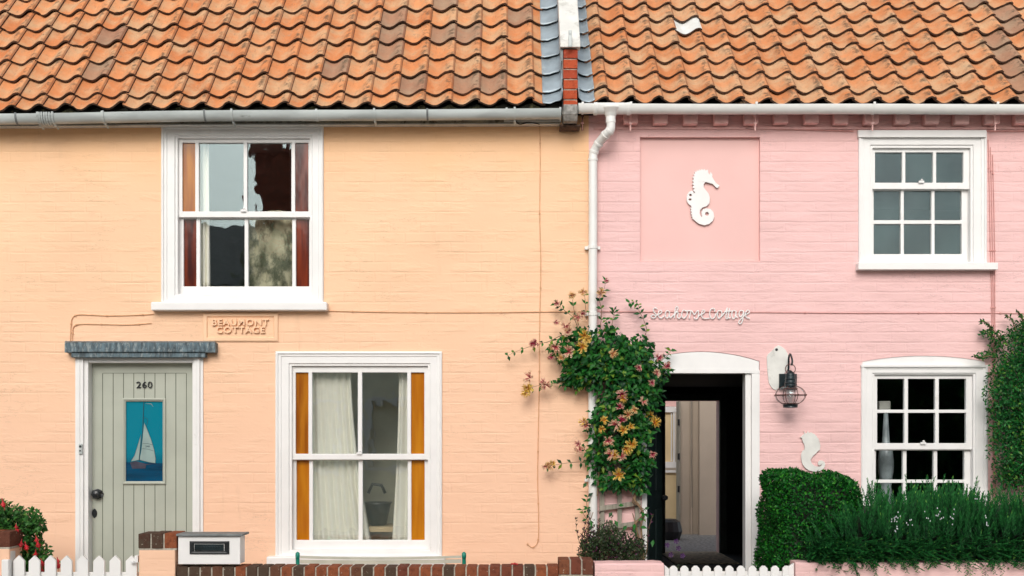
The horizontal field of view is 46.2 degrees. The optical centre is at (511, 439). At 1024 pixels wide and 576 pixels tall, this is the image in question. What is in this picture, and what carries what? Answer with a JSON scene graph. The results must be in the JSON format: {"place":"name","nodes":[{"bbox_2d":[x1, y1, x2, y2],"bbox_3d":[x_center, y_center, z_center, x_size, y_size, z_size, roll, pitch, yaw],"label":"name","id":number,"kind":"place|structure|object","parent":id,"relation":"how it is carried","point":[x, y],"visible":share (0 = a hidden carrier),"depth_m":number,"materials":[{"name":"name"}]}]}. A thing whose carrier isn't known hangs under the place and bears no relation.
{"place":"outdoors","nodes":[
{"label":"outdoors","id":0,"kind":"place"},
{"bbox_2d":[138,531,184,575],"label":"brick pier","id":1,"kind":"structure","parent":0,"point":[158,553],"depth_m":7.75,"materials":[{"name":"beige paint"}]},
{"bbox_2d":[558,557,592,575],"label":"brick pier","id":2,"kind":"structure","parent":0,"point":[575,566],"depth_m":7.75,"materials":[{"name":"red brick"}]},
{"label":"front garden","id":3,"kind":"structure","parent":0,"visible":0},
{"bbox_2d":[2,551,14,575],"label":"gate post","id":4,"kind":"object","parent":3,"relation":"on","point":[7,567],"visible":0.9,"depth_m":7.74,"materials":[{"name":"white paint"}]},
{"bbox_2d":[13,555,138,575],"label":"picket gate","id":5,"kind":"structure","parent":4,"relation":"attached to","point":[67,565],"depth_m":7.79,"materials":[{"name":"white paint"}]},
{"bbox_2d":[0,529,22,575],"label":"brick pier","id":6,"kind":"structure","parent":3,"relation":"on","point":[10,540],"depth_m":7.76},
{"bbox_2d":[0,498,60,571],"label":"fuchsia bush","id":7,"kind":"object","parent":3,"relation":"on","point":[31,545],"visible":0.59,"depth_m":8.01,"materials":[{"name":"green plant"}]},
{"bbox_2d":[177,563,558,575],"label":"garden wall","id":8,"kind":"structure","parent":3,"relation":"on","point":[550,569],"depth_m":7.76,"materials":[{"name":"red brick"}]},
{"bbox_2d":[176,532,248,563],"bbox_3d":[-1.950,0.708,7.825,0.429,0.197,0.190,0,0,0],"label":"letterbox","id":9,"kind":"object","parent":8,"relation":"on","point":[211,547],"visible":1,"depth_m":7.75,"materials":[{"name":"white paint"}]},
{"bbox_2d":[295,552,465,564],"bbox_3d":[-0.916,1.171,8.226,1.194,0.772,0.360,0,0,0],"label":"garden bench","id":10,"kind":"object","parent":3,"relation":"on","point":[380,560],"visible":0.86,"depth_m":8.37,"materials":[{"name":"white wood"}]},
{"bbox_2d":[575,511,653,560],"bbox_3d":[0.697,0.709,8.216,0.541,0.441,0.532,0,0,0],"label":"hebe bush","id":11,"kind":"object","parent":3,"relation":"on","point":[611,544],"visible":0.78,"depth_m":8.14,"materials":[{"name":"green plant"}]},
{"bbox_2d":[593,560,663,575],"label":"garden wall","id":12,"kind":"structure","parent":3,"relation":"on","point":[630,568],"depth_m":7.75,"materials":[{"name":"pink paint"}]},
{"bbox_2d":[665,539,684,568],"bbox_3d":[1.180,1.130,8.647,0.270,0.852,0.246,0,0,0],"label":"potted plant","id":13,"kind":"object","parent":3,"relation":"on","point":[667,545],"visible":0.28,"depth_m":8.53,"materials":[{"name":"purple plant"}]},
{"bbox_2d":[751,466,863,570],"bbox_3d":[2.035,0.905,8.261,0.697,1.440,0.825,0,0,0],"label":"box hedge","id":14,"kind":"object","parent":3,"relation":"on","point":[794,498],"visible":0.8,"depth_m":7.97,"materials":[{"name":"green plant"}]},
{"bbox_2d":[789,560,1023,575],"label":"garden wall","id":15,"kind":"structure","parent":3,"relation":"on","point":[803,568],"depth_m":7.75,"materials":[{"name":"pink paint"}]},
{"bbox_2d":[664,563,793,575],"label":"picket gate","id":16,"kind":"structure","parent":15,"relation":"attached to","point":[730,571],"depth_m":7.79,"materials":[{"name":"white paint"}]},
{"bbox_2d":[797,474,1023,575],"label":"rosemary hedge","id":17,"kind":"object","parent":3,"relation":"on","point":[959,527],"visible":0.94,"depth_m":7.77,"materials":[{"name":"green plant"}]},
{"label":"ground","id":18,"kind":"structure","parent":0,"visible":0},
{"bbox_2d":[0,0,588,571],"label":"cottage","id":19,"kind":"structure","parent":18,"relation":"on","point":[416,172],"depth_m":9.00,"materials":[{"name":"orange brick"}]},
{"bbox_2d":[91,363,191,571],"bbox_3d":[-2.786,0.434,9.064,0.788,2.028,0.102,0,0,0],"label":"door","id":20,"kind":"structure","parent":19,"relation":"in","point":[142,412],"depth_m":9.08,"materials":[{"name":"green paint"}]},
{"bbox_2d":[200,144,210,285],"bbox_3d":[-2.353,-1.701,9.132,0.116,1.161,0.044,0,0,0],"label":"curtain","id":21,"kind":"object","parent":19,"relation":"hanging from","point":[205,224],"visible":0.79,"depth_m":9.13,"materials":[{"name":"beige fabric"}]},
{"bbox_2d":[151,126,328,310],"bbox_3d":[-2.032,-1.664,9.022,1.312,1.408,0.195,0,0,0],"label":"window","id":22,"kind":"structure","parent":19,"relation":"in","point":[181,215],"depth_m":9.00,"materials":[{"name":"white paint"}]},
{"bbox_2d":[249,210,291,285],"bbox_3d":[-1.839,-1.407,9.157,0.378,0.684,0.080,0,0,0],"label":"drape","id":23,"kind":"object","parent":19,"relation":"hanging from","point":[270,252],"visible":0.8,"depth_m":9.15,"materials":[{"name":"beige fabric"}]},
{"bbox_2d":[313,373,370,539],"bbox_3d":[-1.312,0.159,9.134,0.502,1.356,0.046,0,0,0],"label":"curtain","id":24,"kind":"object","parent":19,"relation":"hanging from","point":[335,499],"visible":0.87,"depth_m":9.13,"materials":[{"name":"beige fabric"}]},
{"bbox_2d":[266,351,445,564],"bbox_3d":[-1.162,0.138,9.022,1.332,1.596,0.195,0,0,0],"label":"window","id":25,"kind":"structure","parent":19,"relation":"in","point":[294,370],"depth_m":9.03,"materials":[{"name":"white paint"}]},
{"bbox_2d":[368,523,392,531],"bbox_3d":[-1.075,1.063,9.400,0.827,0.785,0.400,0,0,0],"label":"window table","id":26,"kind":"object","parent":19,"relation":"in","point":[387,527],"depth_m":9.20,"materials":[{"name":"beige paint"}]},
{"bbox_2d":[364,483,391,525],"bbox_3d":[-1.047,0.504,9.360,0.230,0.330,0.230,0,0,0],"label":"basket","id":27,"kind":"object","parent":26,"relation":"on","point":[377,512],"visible":0.95,"depth_m":9.29,"materials":[{"name":"black metal"}]},
{"bbox_2d":[392,373,407,539],"bbox_3d":[-0.782,0.158,9.133,0.271,1.356,0.046,0,0,0],"label":"curtain","id":28,"kind":"object","parent":19,"relation":"hanging from","point":[400,525],"visible":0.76,"depth_m":9.13,"materials":[{"name":"beige fabric"}]},
{"bbox_2d":[557,0,1023,570],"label":"cottage","id":29,"kind":"structure","parent":18,"relation":"on","point":[855,246],"depth_m":9.00,"materials":[{"name":"pink brick"}]},
{"bbox_2d":[599,411,640,560],"bbox_3d":[0.806,0.660,8.963,0.313,1.752,0.037,0,0,0],"label":"trellis","id":30,"kind":"object","parent":29,"relation":"attached to","point":[603,507],"visible":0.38,"depth_m":8.96,"materials":[{"name":"grey wood"}]},
{"bbox_2d":[505,277,675,558],"bbox_3d":[0.586,-0.150,8.841,1.282,2.131,0.333,0,0,0],"label":"honeysuckle","id":31,"kind":"object","parent":30,"relation":"attached to","point":[608,361],"visible":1,"depth_m":8.84,"materials":[{"name":"green plant"}]},
{"bbox_2d":[647,384,667,561],"bbox_3d":[1.133,0.481,9.471,0.098,1.930,0.740,0,0,17],"label":"door","id":32,"kind":"structure","parent":29,"relation":"in","point":[654,501],"depth_m":9.53,"materials":[{"name":"green paint"}]},
{"bbox_2d":[665,401,676,472],"bbox_3d":[2.426,0.559,18.770,0.351,2.318,0.100,0,0,0],"label":"back window frame","id":33,"kind":"structure","parent":29,"relation":"in","point":[667,409],"depth_m":18.77,"materials":[{"name":"white paint"}]},
{"bbox_2d":[651,306,749,323],"bbox_3d":[1.410,-0.930,8.991,0.745,0.137,0.018,0,0,0],"label":"name sign","id":34,"kind":"object","parent":29,"relation":"attached to","point":[726,311],"visible":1,"depth_m":8.98,"materials":[{"name":"white metal"}]},
{"bbox_2d":[686,169,719,224],"bbox_3d":[1.435,-1.821,9.025,0.248,0.424,0.022,0,0,0],"label":"seahorse ornament","id":35,"kind":"object","parent":29,"relation":"attached to","point":[699,200],"visible":1,"depth_m":9.01,"materials":[{"name":"white paint"}]},
{"bbox_2d":[767,345,787,389],"bbox_3d":[1.991,-0.538,8.993,0.165,0.336,0.016,0,0,0],"label":"wall plaque","id":36,"kind":"object","parent":29,"relation":"attached to","point":[777,359],"depth_m":8.99,"materials":[{"name":"white metal"}]},
{"bbox_2d":[774,353,806,407],"bbox_3d":[2.053,-0.437,8.865,0.238,0.409,0.268,0,0,0],"label":"wall lantern","id":37,"kind":"object","parent":29,"relation":"attached to","point":[788,380],"depth_m":8.83,"materials":[{"name":"black metal"}]},
{"bbox_2d":[800,431,824,471],"bbox_3d":[2.250,0.088,8.992,0.191,0.305,0.020,0,0,0],"label":"seahorse ornament","id":38,"kind":"object","parent":29,"relation":"attached to","point":[811,442],"visible":0.99,"depth_m":8.98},
{"bbox_2d":[860,356,987,505],"bbox_3d":[3.088,0.018,9.048,0.952,1.292,0.144,0,0,0],"label":"window","id":39,"kind":"structure","parent":29,"relation":"in","point":[975,463],"depth_m":9.01,"materials":[{"name":"white paint"}]},
{"bbox_2d":[855,130,997,270],"bbox_3d":[3.096,-1.788,9.022,1.040,1.048,0.195,0,0,0],"label":"window","id":40,"kind":"structure","parent":29,"relation":"in","point":[972,144],"depth_m":8.99,"materials":[{"name":"white paint"}]},
{"bbox_2d":[971,309,1023,493],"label":"climbing shrub","id":41,"kind":"object","parent":29,"relation":"attached to","point":[1012,421],"visible":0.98,"depth_m":8.81,"materials":[{"name":"green plant"}]},
{"bbox_3d":[2.935,1.062,9.300,0.248,0.788,0.240,0,0,0],"label":"window side table","id":42,"kind":"object","parent":29,"relation":"in","visible":0},
{"bbox_2d":[877,401,893,503],"bbox_3d":[2.897,0.184,9.300,0.150,0.963,0.150,0,0,0],"label":"table lamp","id":43,"kind":"object","parent":42,"relation":"on","point":[885,465],"visible":0.47,"depth_m":9.27,"materials":[{"name":"white ceramic"}]}
]}

